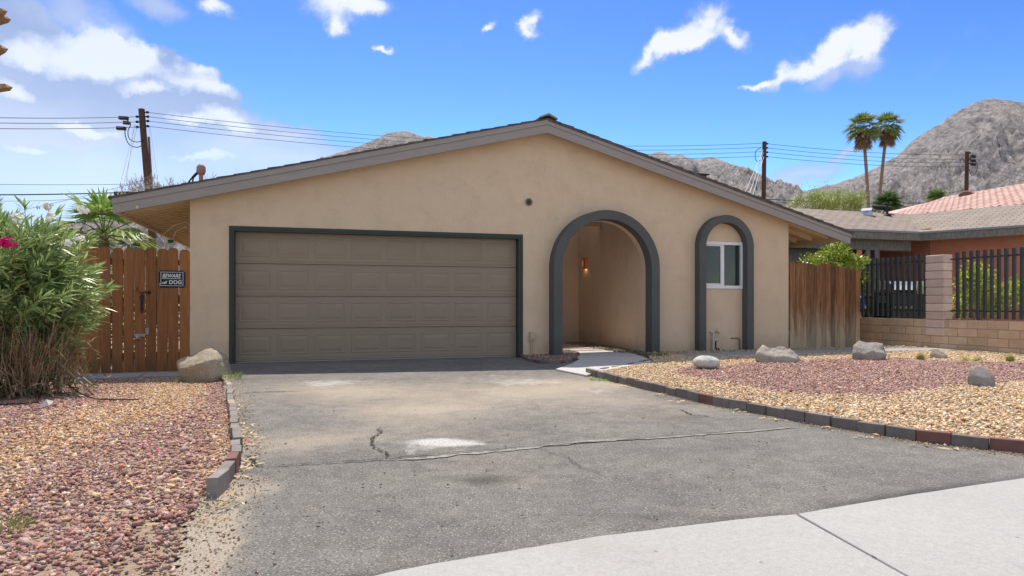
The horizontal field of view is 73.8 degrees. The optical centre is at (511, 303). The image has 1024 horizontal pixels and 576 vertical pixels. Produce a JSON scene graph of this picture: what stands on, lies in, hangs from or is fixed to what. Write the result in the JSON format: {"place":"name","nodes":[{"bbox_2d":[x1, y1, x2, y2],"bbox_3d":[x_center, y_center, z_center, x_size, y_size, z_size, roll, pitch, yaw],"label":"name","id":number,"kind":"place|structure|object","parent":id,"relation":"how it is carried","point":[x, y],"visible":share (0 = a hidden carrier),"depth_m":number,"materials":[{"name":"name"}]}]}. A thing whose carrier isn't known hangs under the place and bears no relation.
{"place":"outdoors","nodes":[
{"label":"outdoors","id":0,"kind":"place"},
{"bbox_2d":[0,192,113,194],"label":"phone cable","id":1,"kind":"object","parent":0,"point":[53,194],"visible":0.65,"depth_m":32.82,"materials":[{"name":"black plastic"}]},
{"bbox_2d":[3,372,180,380],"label":"gate path","id":2,"kind":"structure","parent":0,"point":[136,375],"depth_m":9.42,"materials":[{"name":"concrete"}]},
{"bbox_2d":[0,376,230,575],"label":"lava gravel","id":3,"kind":"structure","parent":0,"point":[72,532],"depth_m":3.47,"materials":[{"name":"gravel"}]},
{"bbox_2d":[38,399,52,407],"bbox_3d":[-4.106,0.882,6.016,0.100,0.070,0.070,0,0,0],"label":"paper scrap","id":4,"kind":"object","parent":3,"relation":"on","point":[46,402],"visible":1,"depth_m":6.00,"materials":[{"name":"white paper"}]},
{"bbox_2d":[0,359,231,575],"bbox_3d":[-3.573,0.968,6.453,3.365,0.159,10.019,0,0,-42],"label":"tan gravel","id":5,"kind":"structure","parent":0,"point":[161,393],"depth_m":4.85,"materials":[{"name":"beige gravel"}]},
{"bbox_2d":[0,8,12,91],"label":"date palm","id":6,"kind":"object","parent":5,"relation":"on","point":[4,19],"visible":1,"depth_m":6.37,"materials":[{"name":"orange plant"}]},
{"bbox_2d":[0,511,38,535],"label":"weed","id":7,"kind":"object","parent":5,"relation":"on","point":[13,521],"visible":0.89,"depth_m":2.80,"materials":[{"name":"green plant"}]},
{"bbox_2d":[13,247,76,373],"bbox_3d":[-7.343,0.107,9.652,2.088,1.880,0.063,0,0,-17],"label":"wooden fence","id":8,"kind":"object","parent":5,"relation":"on","point":[74,332],"visible":0.02,"depth_m":9.90,"materials":[{"name":"brown wood"}]},
{"bbox_2d":[0,194,118,398],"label":"oleander bush","id":9,"kind":"object","parent":5,"relation":"on","point":[46,285],"visible":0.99,"depth_m":7.01,"materials":[{"name":"green plant"}]},
{"bbox_2d":[0,363,138,404],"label":"irrigation hose","id":10,"kind":"object","parent":5,"relation":"on","point":[73,389],"visible":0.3,"depth_m":6.43,"materials":[{"name":"black"}]},
{"bbox_2d":[76,246,145,373],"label":"wooden fence","id":11,"kind":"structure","parent":5,"relation":"on","point":[133,307],"depth_m":10.09,"materials":[{"name":"wood"}]},
{"bbox_2d":[9,399,258,457],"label":"petal litter","id":12,"kind":"object","parent":5,"relation":"on","point":[131,442],"visible":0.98,"depth_m":4.43,"materials":[{"name":"pink plant"}]},
{"bbox_2d":[110,266,179,362],"bbox_3d":[-6.889,0.193,11.785,2.611,1.910,1.328,0,0,0],"label":"backyard shrub","id":13,"kind":"object","parent":5,"relation":"on","point":[123,317],"visible":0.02,"depth_m":11.79,"materials":[{"name":"green plant"}]},
{"bbox_2d":[2,391,307,539],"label":"leaf litter","id":14,"kind":"object","parent":5,"relation":"on","point":[102,519],"visible":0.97,"depth_m":3.38,"materials":[{"name":"brown plant"}]},
{"bbox_2d":[139,247,189,371],"bbox_3d":[-5.224,0.098,10.278,0.685,1.862,0.085,0,0,-17],"label":"wooden gate","id":15,"kind":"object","parent":5,"relation":"on","point":[173,343],"visible":0.94,"depth_m":10.26,"materials":[{"name":"brown wood"}]},
{"bbox_2d":[159,270,184,287],"bbox_3d":[-5.120,-0.362,10.279,0.361,0.258,0.009,0,0,-16],"label":"warning sign","id":16,"kind":"object","parent":15,"relation":"attached to","point":[171,279],"visible":1,"depth_m":10.28,"materials":[{"name":"black"}]},
{"bbox_2d":[177,348,231,382],"bbox_3d":[-4.041,0.838,8.956,0.665,0.492,0.507,0,0,0],"label":"boulder","id":17,"kind":"object","parent":5,"relation":"on","point":[208,365],"visible":0.75,"depth_m":8.79,"materials":[{"name":"stone"}]},
{"bbox_2d":[206,381,242,497],"bbox_3d":[-2.336,0.943,5.670,0.169,0.218,5.124,0,0,-22],"label":"paver edging","id":18,"kind":"object","parent":5,"relation":"on","point":[219,480],"visible":0.93,"depth_m":3.74,"materials":[{"name":"grey concrete"}]},
{"bbox_2d":[64,131,433,303],"bbox_3d":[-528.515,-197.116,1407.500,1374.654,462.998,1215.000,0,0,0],"label":"mountain","id":19,"kind":"structure","parent":0,"point":[397,138],"depth_m":1354.42,"materials":[{"name":"grey stone"}]},
{"bbox_2d":[111,304,472,362],"bbox_3d":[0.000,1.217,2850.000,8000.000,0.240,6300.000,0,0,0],"label":"ground","id":20,"kind":"structure","parent":0,"point":[179,322],"depth_m":17.66,"materials":[{"name":"grey concrete"}]},
{"bbox_2d":[51,187,160,280],"bbox_3d":[-7.758,-0.554,12.959,2.163,3.302,2.121,0,0,0],"label":"fan palm","id":21,"kind":"object","parent":20,"relation":"on","point":[99,206],"visible":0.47,"depth_m":12.89,"materials":[{"name":"green plant"}]},
{"bbox_2d":[136,108,156,323],"bbox_3d":[-18.071,-4.212,34.042,1.354,10.926,0.426,0,0,0],"label":"utility pole","id":22,"kind":"object","parent":20,"relation":"on","point":[146,155],"visible":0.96,"depth_m":33.90,"materials":[{"name":"brown wood"}]},
{"bbox_2d":[0,184,118,184],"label":"phone cable","id":23,"kind":"object","parent":22,"relation":"attached to","point":[69,184],"visible":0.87,"depth_m":32.97,"materials":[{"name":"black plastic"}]},
{"bbox_2d":[0,127,131,128],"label":"power line","id":24,"kind":"object","parent":22,"relation":"attached to","point":[65,128],"visible":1,"depth_m":31.73,"materials":[{"name":"black metal"}]},
{"bbox_2d":[116,126,126,130],"bbox_3d":[-19.408,-8.677,33.900,0.442,0.180,0.160,0,0,0],"label":"cable terminal","id":25,"kind":"object","parent":24,"relation":"attached to","point":[125,129],"visible":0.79,"depth_m":33.82,"materials":[{"name":"black plastic"}]},
{"bbox_2d":[0,116,135,117],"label":"power line","id":26,"kind":"object","parent":22,"relation":"attached to","point":[92,117],"visible":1,"depth_m":32.84,"materials":[{"name":"black"}]},
{"bbox_2d":[118,116,128,119],"bbox_3d":[-19.290,-9.191,33.900,0.442,0.180,0.160,0,0,0],"label":"cable terminal","id":27,"kind":"object","parent":26,"relation":"attached to","point":[124,117],"visible":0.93,"depth_m":33.82,"materials":[{"name":"black plastic"}]},
{"bbox_2d":[14,122,126,123],"bbox_3d":[-22.117,-8.062,30.001,0.030,1.965,10.562,0,0,41],"label":"power line","id":28,"kind":"object","parent":22,"relation":"attached to","point":[65,123],"visible":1,"depth_m":31.46,"materials":[{"name":"black metal"}]},
{"bbox_2d":[118,126,134,192],"bbox_3d":[-18.070,-6.763,32.000,0.020,4.349,4.254,0,0,-19],"label":"guy wire","id":29,"kind":"object","parent":22,"relation":"attached to","point":[126,158],"visible":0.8,"depth_m":32.09,"materials":[{"name":"grey metal"}]},
{"bbox_2d":[121,128,136,193],"bbox_3d":[-17.951,-6.660,32.000,0.020,4.318,4.267,0,0,-20],"label":"guy wire","id":30,"kind":"object","parent":22,"relation":"attached to","point":[128,163],"visible":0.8,"depth_m":31.83,"materials":[{"name":"grey metal"}]},
{"bbox_2d":[149,126,754,158],"bbox_3d":[-0.657,-9.212,40.000,36.967,1.426,0.026,0,0,-19],"label":"power line","id":31,"kind":"object","parent":22,"relation":"attached to","point":[374,148],"visible":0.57,"depth_m":36.34,"materials":[{"name":"black"}]},
{"bbox_2d":[149,112,761,145],"bbox_3d":[-0.666,-10.012,40.000,36.986,1.542,0.026,0,0,-19],"label":"power line","id":32,"kind":"object","parent":22,"relation":"attached to","point":[380,135],"visible":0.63,"depth_m":36.81,"materials":[{"name":"black"}]},
{"bbox_2d":[150,121,761,154],"bbox_3d":[-0.657,-9.494,40.000,36.967,1.452,0.026,0,0,-19],"label":"power line","id":33,"kind":"object","parent":22,"relation":"attached to","point":[386,144],"visible":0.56,"depth_m":36.70,"materials":[{"name":"black"}]},
{"bbox_2d":[153,117,760,149],"bbox_3d":[-0.657,-9.762,40.000,36.967,1.506,0.026,0,0,-19],"label":"power line","id":34,"kind":"object","parent":22,"relation":"attached to","point":[377,139],"visible":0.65,"depth_m":36.57,"materials":[{"name":"black metal"}]},
{"bbox_2d":[112,173,216,249],"bbox_3d":[-13.120,-1.990,26.098,3.710,6.173,3.282,0,0,29],"label":"bare tree","id":35,"kind":"object","parent":20,"relation":"on","point":[136,189],"visible":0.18,"depth_m":25.85,"materials":[{"name":"brown plant"}]},
{"bbox_2d":[108,113,853,363],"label":"house","id":36,"kind":"structure","parent":20,"relation":"on","point":[478,243],"depth_m":11.74,"materials":[{"name":"beige paint"}]},
{"bbox_2d":[124,222,189,245],"bbox_3d":[-5.503,-1.083,10.739,1.171,0.374,0.216,0,0,9],"label":"loose cable","id":37,"kind":"object","parent":36,"relation":"hanging from","point":[170,241],"visible":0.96,"depth_m":10.76,"materials":[{"name":"beige plastic"}]},
{"bbox_2d":[188,164,205,181],"bbox_3d":[-5.507,-2.018,11.739,0.448,0.770,0.152,0,0,-17],"label":"satellite dish","id":38,"kind":"object","parent":36,"relation":"attached to","point":[200,170],"visible":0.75,"depth_m":11.73,"materials":[{"name":"beige metal"}]},
{"bbox_2d":[235,232,515,362],"bbox_3d":[-2.136,-0.100,11.360,4.594,2.074,0.058,0,0,-17],"label":"garage door","id":39,"kind":"structure","parent":36,"relation":"in","point":[310,290],"depth_m":11.28,"materials":[{"name":"paint"}]},
{"bbox_2d":[529,332,534,354],"bbox_3d":[0.350,0.707,11.889,0.092,0.420,0.083,0,0,-17],"label":"outlet box","id":40,"kind":"object","parent":36,"relation":"attached to","point":[531,336],"visible":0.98,"depth_m":11.87,"materials":[{"name":"beige metal"}]},
{"bbox_2d":[582,258,587,268],"bbox_3d":[1.620,-0.888,15.302,0.086,0.250,0.170,0,0,-17],"label":"wall lamp","id":41,"kind":"object","parent":36,"relation":"attached to","point":[584,263],"visible":1,"depth_m":15.24,"materials":[{"name":"orange metal"}]},
{"bbox_2d":[709,329,719,349],"bbox_3d":[3.841,0.700,12.919,0.210,0.427,0.068,0,0,4],"label":"garden tap","id":42,"kind":"object","parent":36,"relation":"attached to","point":[714,340],"visible":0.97,"depth_m":12.90,"materials":[{"name":"grey metal"}]},
{"bbox_2d":[706,241,742,288],"bbox_3d":[3.998,-0.723,13.141,0.900,0.900,0.250,0,0,-17],"label":"window","id":43,"kind":"structure","parent":36,"relation":"in","point":[724,260],"depth_m":13.05,"materials":[{"name":"white plastic"}]},
{"bbox_2d":[761,141,767,198],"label":"utility pole","id":44,"kind":"object","parent":20,"relation":"on","point":[765,151],"visible":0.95,"depth_m":45.87,"materials":[{"name":"brown wood"}]},
{"bbox_2d":[771,148,913,158],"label":"power line","id":45,"kind":"object","parent":44,"relation":"attached to","point":[847,155],"visible":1,"depth_m":48.96,"materials":[{"name":"black metal"}]},
{"bbox_2d":[768,152,924,162],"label":"power line","id":46,"kind":"object","parent":44,"relation":"attached to","point":[850,159],"visible":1,"depth_m":48.99,"materials":[{"name":"black metal"}]},
{"bbox_2d":[774,157,920,166],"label":"power line","id":47,"kind":"object","parent":44,"relation":"attached to","point":[848,163],"visible":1,"depth_m":48.98,"materials":[{"name":"black metal"}]},
{"bbox_2d":[773,144,927,154],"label":"power line","id":48,"kind":"object","parent":44,"relation":"attached to","point":[856,151],"visible":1,"depth_m":49.23,"materials":[{"name":"black metal"}]},
{"bbox_2d":[601,350,1023,448],"bbox_3d":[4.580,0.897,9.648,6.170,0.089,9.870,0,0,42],"label":"tan gravel","id":49,"kind":"structure","parent":20,"relation":"on","point":[931,413],"depth_m":6.46,"materials":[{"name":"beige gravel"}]},
{"bbox_2d":[599,359,650,368],"bbox_3d":[1.659,0.958,10.064,0.087,0.128,2.395,0,0,32],"label":"paver edging","id":50,"kind":"object","parent":49,"relation":"on","point":[628,363],"visible":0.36,"depth_m":9.92,"materials":[{"name":"grey concrete"}]},
{"bbox_2d":[642,352,668,355],"bbox_3d":[2.478,0.864,11.713,0.492,0.086,0.550,0,0,0],"label":"weed","id":51,"kind":"object","parent":49,"relation":"on","point":[649,353],"visible":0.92,"depth_m":11.68,"materials":[{"name":"green plant"}]},
{"bbox_2d":[755,345,800,362],"bbox_3d":[4.061,0.817,10.519,0.709,0.356,0.495,0,0,0],"label":"boulder","id":52,"kind":"object","parent":49,"relation":"on","point":[764,353],"visible":0.65,"depth_m":10.36,"materials":[{"name":"grey stone"}]},
{"bbox_2d":[586,368,1023,453],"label":"paver edging","id":53,"kind":"object","parent":49,"relation":"on","point":[932,436],"visible":0.5,"depth_m":5.16,"materials":[{"name":"grey concrete"}]},
{"bbox_2d":[604,351,1023,438],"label":"lava gravel","id":54,"kind":"structure","parent":49,"relation":"on","point":[899,368],"depth_m":8.50,"materials":[{"name":"gravel"}]},
{"bbox_2d":[692,355,719,368],"bbox_3d":[2.671,0.812,9.378,0.372,0.187,0.347,0,0,0],"label":"painted rock","id":55,"kind":"object","parent":54,"relation":"on","point":[705,362],"visible":0.98,"depth_m":9.26,"materials":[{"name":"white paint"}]},
{"bbox_2d":[914,353,925,358],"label":"barrel cactus","id":56,"kind":"object","parent":54,"relation":"on","point":[920,356],"visible":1,"depth_m":10.78,"materials":[{"name":"green plant"}]},
{"bbox_2d":[680,348,956,355],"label":"front path","id":57,"kind":"structure","parent":49,"relation":"on","point":[797,352],"depth_m":12.34,"materials":[{"name":"grey concrete"}]},
{"bbox_2d":[647,343,1023,355],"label":"brown gravel","id":58,"kind":"structure","parent":49,"relation":"on","point":[887,346],"depth_m":12.83,"materials":[{"name":"brown gravel"}]},
{"bbox_2d":[788,261,821,348],"bbox_3d":[5.834,0.052,13.613,0.768,1.760,0.064,0,0,-17],"label":"wooden fence","id":59,"kind":"object","parent":58,"relation":"on","point":[805,285],"visible":0.84,"depth_m":13.57,"materials":[{"name":"brown wood"}]},
{"bbox_2d":[855,271,859,342],"bbox_3d":[7.057,0.187,13.996,0.100,1.700,0.090,0,0,-17],"label":"fence post","id":60,"kind":"object","parent":49,"relation":"on","point":[857,306],"visible":0.64,"depth_m":13.95,"materials":[{"name":"brown wood"}]},
{"bbox_2d":[820,263,854,346],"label":"wooden gate","id":61,"kind":"structure","parent":60,"relation":"attached to","point":[838,307],"depth_m":13.82,"materials":[{"name":"brown wood"}]},
{"bbox_2d":[852,341,886,359],"bbox_3d":[5.716,0.801,10.913,0.480,0.398,0.484,0,0,32],"label":"boulder","id":62,"kind":"object","parent":49,"relation":"on","point":[862,350],"visible":0.71,"depth_m":10.80,"materials":[{"name":"stone"}]},
{"bbox_2d":[930,348,947,358],"bbox_3d":[6.961,0.852,11.126,0.222,0.230,0.214,0,0,43],"label":"boulder","id":63,"kind":"object","parent":49,"relation":"on","point":[936,353],"visible":0.59,"depth_m":11.09,"materials":[{"name":"stone"}]},
{"bbox_2d":[960,356,980,360],"bbox_3d":[7.128,0.855,10.588,0.371,0.104,0.314,0,0,0],"label":"agave","id":64,"kind":"object","parent":49,"relation":"on","point":[974,359],"visible":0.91,"depth_m":10.55,"materials":[{"name":"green plant"}]},
{"bbox_2d":[967,365,994,386],"bbox_3d":[5.123,0.824,7.455,0.238,0.284,0.216,0,0,-41],"label":"boulder","id":65,"kind":"object","parent":49,"relation":"on","point":[978,376],"visible":0.67,"depth_m":7.41,"materials":[{"name":"stone"}]},
{"bbox_2d":[1003,353,1015,360],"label":"barrel cactus","id":66,"kind":"object","parent":49,"relation":"on","point":[1009,357],"visible":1,"depth_m":10.49,"materials":[{"name":"green plant"}]},
{"bbox_2d":[786,181,851,209],"bbox_3d":[16.818,-2.865,38.108,3.822,7.926,3.601,0,0,0],"label":"palo verde tree","id":67,"kind":"object","parent":20,"relation":"on","point":[815,198],"visible":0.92,"depth_m":37.63,"materials":[{"name":"green plant"}]},
{"bbox_2d":[796,241,871,282],"bbox_3d":[7.232,-0.195,15.437,1.681,2.586,1.195,0,0,0],"label":"citrus bush","id":68,"kind":"object","parent":20,"relation":"on","point":[835,253],"visible":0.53,"depth_m":15.23,"materials":[{"name":"green plant"}]},
{"bbox_2d":[822,184,870,211],"bbox_3d":[19.548,-2.927,39.824,2.749,8.050,3.024,0,0,28],"label":"palo verde tree","id":69,"kind":"object","parent":20,"relation":"on","point":[858,202],"visible":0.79,"depth_m":39.38,"materials":[{"name":"green plant"}]},
{"bbox_2d":[842,111,882,207],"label":"fan palm","id":70,"kind":"object","parent":20,"relation":"on","point":[864,138],"visible":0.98,"depth_m":59.81,"materials":[{"name":"green plant"}]},
{"bbox_2d":[869,189,906,212],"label":"fan palm","id":71,"kind":"object","parent":20,"relation":"on","point":[887,197],"visible":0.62,"depth_m":43.71,"materials":[{"name":"green plant"}]},
{"bbox_2d":[873,111,905,212],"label":"fan palm","id":72,"kind":"object","parent":20,"relation":"on","point":[888,137],"visible":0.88,"depth_m":61.77,"materials":[{"name":"green plant"}]},
{"bbox_2d":[788,204,1023,343],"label":"neighbour house","id":73,"kind":"structure","parent":20,"relation":"on","point":[881,235],"depth_m":17.56,"materials":[{"name":"beige"}]},
{"bbox_2d":[861,208,873,215],"bbox_3d":[10.204,-2.615,19.597,0.303,0.231,0.326,0,0,37],"label":"roof vent","id":74,"kind":"object","parent":73,"relation":"on","point":[867,211],"visible":0.98,"depth_m":19.52,"materials":[{"name":"metal"}]},
{"bbox_2d":[872,204,891,210],"bbox_3d":[11.076,-2.863,20.441,0.558,0.249,0.553,0,0,0],"label":"old tyre","id":75,"kind":"object","parent":73,"relation":"on","point":[879,207],"visible":0.81,"depth_m":20.25,"materials":[{"name":"grey rubber"}]},
{"bbox_2d":[884,204,891,215],"bbox_3d":[10.923,-2.661,19.867,0.240,0.430,0.240,0,0,0],"label":"vent pipe","id":76,"kind":"object","parent":73,"relation":"on","point":[887,210],"visible":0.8,"depth_m":19.84,"materials":[{"name":"black metal"}]},
{"bbox_2d":[922,188,949,202],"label":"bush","id":77,"kind":"object","parent":20,"relation":"on","point":[937,193],"visible":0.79,"depth_m":49.84,"materials":[{"name":"green plant"}]},
{"bbox_2d":[857,183,1023,316],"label":"tile roof house","id":78,"kind":"structure","parent":20,"relation":"on","point":[1004,196],"depth_m":25.87,"materials":[{"name":"tile"}]},
{"bbox_2d":[860,317,1023,353],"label":"block wall","id":79,"kind":"structure","parent":20,"relation":"on","point":[998,336],"depth_m":13.25,"materials":[{"name":"beige brick"}]},
{"bbox_2d":[843,255,927,317],"bbox_3d":[8.135,-0.350,14.994,0.083,1.291,2.320,0,0,-17],"label":"iron fence","id":80,"kind":"object","parent":79,"relation":"on","point":[892,309],"visible":0.68,"depth_m":14.68,"materials":[{"name":"metal"}]},
{"bbox_2d":[860,293,865,311],"bbox_3d":[8.084,-0.025,15.901,0.452,0.506,0.321,0,0,0],"label":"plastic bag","id":81,"kind":"object","parent":80,"relation":"hanging from","point":[860,302],"visible":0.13,"depth_m":15.79,"materials":[{"name":"plastic"}]},
{"bbox_2d":[925,254,952,335],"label":"block pillar","id":82,"kind":"structure","parent":79,"relation":"on","point":[939,288],"depth_m":13.52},
{"bbox_2d":[950,247,1023,319],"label":"iron fence","id":83,"kind":"object","parent":79,"relation":"on","point":[971,258],"visible":1,"depth_m":12.59,"materials":[{"name":"metal"}]},
{"bbox_2d":[964,151,970,190],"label":"utility pole","id":84,"kind":"object","parent":20,"relation":"on","point":[966,176],"visible":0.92,"depth_m":53.89,"materials":[{"name":"brown wood"}]},
{"bbox_2d":[0,0,1023,229],"label":"sky","id":85,"kind":"structure","parent":0,"point":[644,76],"materials":[{"name":"blue"}]},
{"bbox_2d":[171,355,1023,575],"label":"driveway","id":86,"kind":"structure","parent":0,"point":[357,531],"depth_m":3.92,"materials":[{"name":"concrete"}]},
{"bbox_2d":[195,514,233,525],"bbox_3d":[-1.287,0.931,2.931,0.160,0.013,0.175,0,0,31],"label":"weed","id":87,"kind":"object","parent":86,"relation":"on","point":[198,521],"visible":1,"depth_m":2.94,"materials":[{"name":"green plant"}]},
{"bbox_2d":[193,496,241,513],"bbox_3d":[-1.356,0.920,3.122,0.257,0.033,0.240,0,0,0],"label":"weed","id":88,"kind":"object","parent":86,"relation":"on","point":[207,506],"visible":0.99,"depth_m":3.14,"materials":[{"name":"green plant"}]},
{"bbox_2d":[220,370,249,379],"bbox_3d":[-3.439,0.871,8.371,0.350,0.131,0.343,0,0,17],"label":"weed","id":89,"kind":"object","parent":86,"relation":"on","point":[230,375],"visible":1,"depth_m":8.37,"materials":[{"name":"green plant"}]},
{"bbox_2d":[218,404,264,477],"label":"leaf litter","id":90,"kind":"object","parent":86,"relation":"on","point":[242,458],"visible":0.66,"depth_m":4.11,"materials":[{"name":"brown plant"}]},
{"bbox_2d":[124,371,1023,575],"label":"gravel fines","id":91,"kind":"object","parent":86,"relation":"on","point":[192,518],"visible":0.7,"depth_m":3.48,"materials":[{"name":"beige gravel"}]},
{"bbox_2d":[276,413,875,557],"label":"pebble litter","id":92,"kind":"object","parent":86,"relation":"on","point":[539,465],"visible":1,"depth_m":3.48,"materials":[{"name":"beige stone"}]},
{"bbox_2d":[617,385,962,448],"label":"leaf litter","id":93,"kind":"object","parent":86,"relation":"on","point":[807,425],"visible":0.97,"depth_m":5.19,"materials":[{"name":"brown plant"}]},
{"bbox_2d":[556,349,651,376],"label":"walkway","id":94,"kind":"structure","parent":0,"point":[596,359],"depth_m":10.61,"materials":[{"name":"concrete"}]},
{"bbox_2d":[376,478,1023,575],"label":"sidewalk","id":95,"kind":"structure","parent":0,"point":[975,530],"depth_m":2.58,"materials":[{"name":"concrete"}]},
{"bbox_2d":[649,152,808,207],"bbox_3d":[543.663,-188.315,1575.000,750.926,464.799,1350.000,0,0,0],"label":"mountain","id":96,"kind":"structure","parent":0,"point":[733,175],"depth_m":1686.27,"materials":[{"name":"grey stone"}]},
{"bbox_2d":[860,274,875,317],"bbox_3d":[8.630,0.172,16.569,0.763,1.852,0.668,0,0,0],"label":"citrus bush","id":97,"kind":"object","parent":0,"point":[865,316],"visible":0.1,"depth_m":16.50,"materials":[{"name":"green plant"}]},
{"bbox_2d":[865,281,923,318],"bbox_3d":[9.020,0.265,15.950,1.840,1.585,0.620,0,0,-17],"label":"car","id":98,"kind":"object","parent":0,"point":[900,317],"visible":0.23,"depth_m":15.71,"materials":[{"name":"silver metal"}]},
{"bbox_2d":[785,98,1023,212],"bbox_3d":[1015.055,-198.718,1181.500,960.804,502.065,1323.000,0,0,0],"label":"mountain","id":99,"kind":"structure","parent":0,"point":[992,129],"depth_m":1331.28,"materials":[{"name":"grey stone"}]},
{"bbox_2d":[952,260,1018,320],"bbox_3d":[9.564,0.097,14.018,1.206,2.004,1.414,0,0,0],"label":"lemon tree","id":100,"kind":"object","parent":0,"point":[981,293],"visible":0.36,"depth_m":13.94,"materials":[{"name":"green plant"}]},
{"bbox_2d":[988,274,1019,312],"bbox_3d":[10.294,0.188,13.539,1.313,1.823,1.170,0,0,-30],"label":"lemon tree","id":101,"kind":"object","parent":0,"point":[1017,286],"visible":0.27,"depth_m":13.60,"materials":[{"name":"green plant"}]},
{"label":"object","id":102,"kind":"structure","parent":0,"visible":0},
{"bbox_2d":[563,343,596,348],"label":"porch floor","id":103,"kind":"structure","parent":102,"relation":"on","point":[566,346],"depth_m":13.85,"materials":[{"name":"pink concrete"}]},
{"bbox_2d":[566,342,641,352],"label":"brown gravel","id":104,"kind":"structure","parent":102,"relation":"on","point":[611,348],"depth_m":13.67,"materials":[{"name":"brown gravel"}]},
{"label":"planter bed","id":105,"kind":"structure","parent":0,"visible":0},
{"bbox_2d":[521,351,579,363],"bbox_3d":[0.686,0.944,11.596,1.088,0.124,2.285,0,0,0],"label":"paver edging","id":106,"kind":"object","parent":105,"relation":"on","point":[527,358],"visible":0.57,"depth_m":10.77,"materials":[{"name":"grey concrete"}]},
{"bbox_2d":[526,349,575,360],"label":"lava gravel","id":107,"kind":"structure","parent":105,"relation":"on","point":[566,354],"depth_m":11.52,"materials":[{"name":"brown gravel"}]}
]}

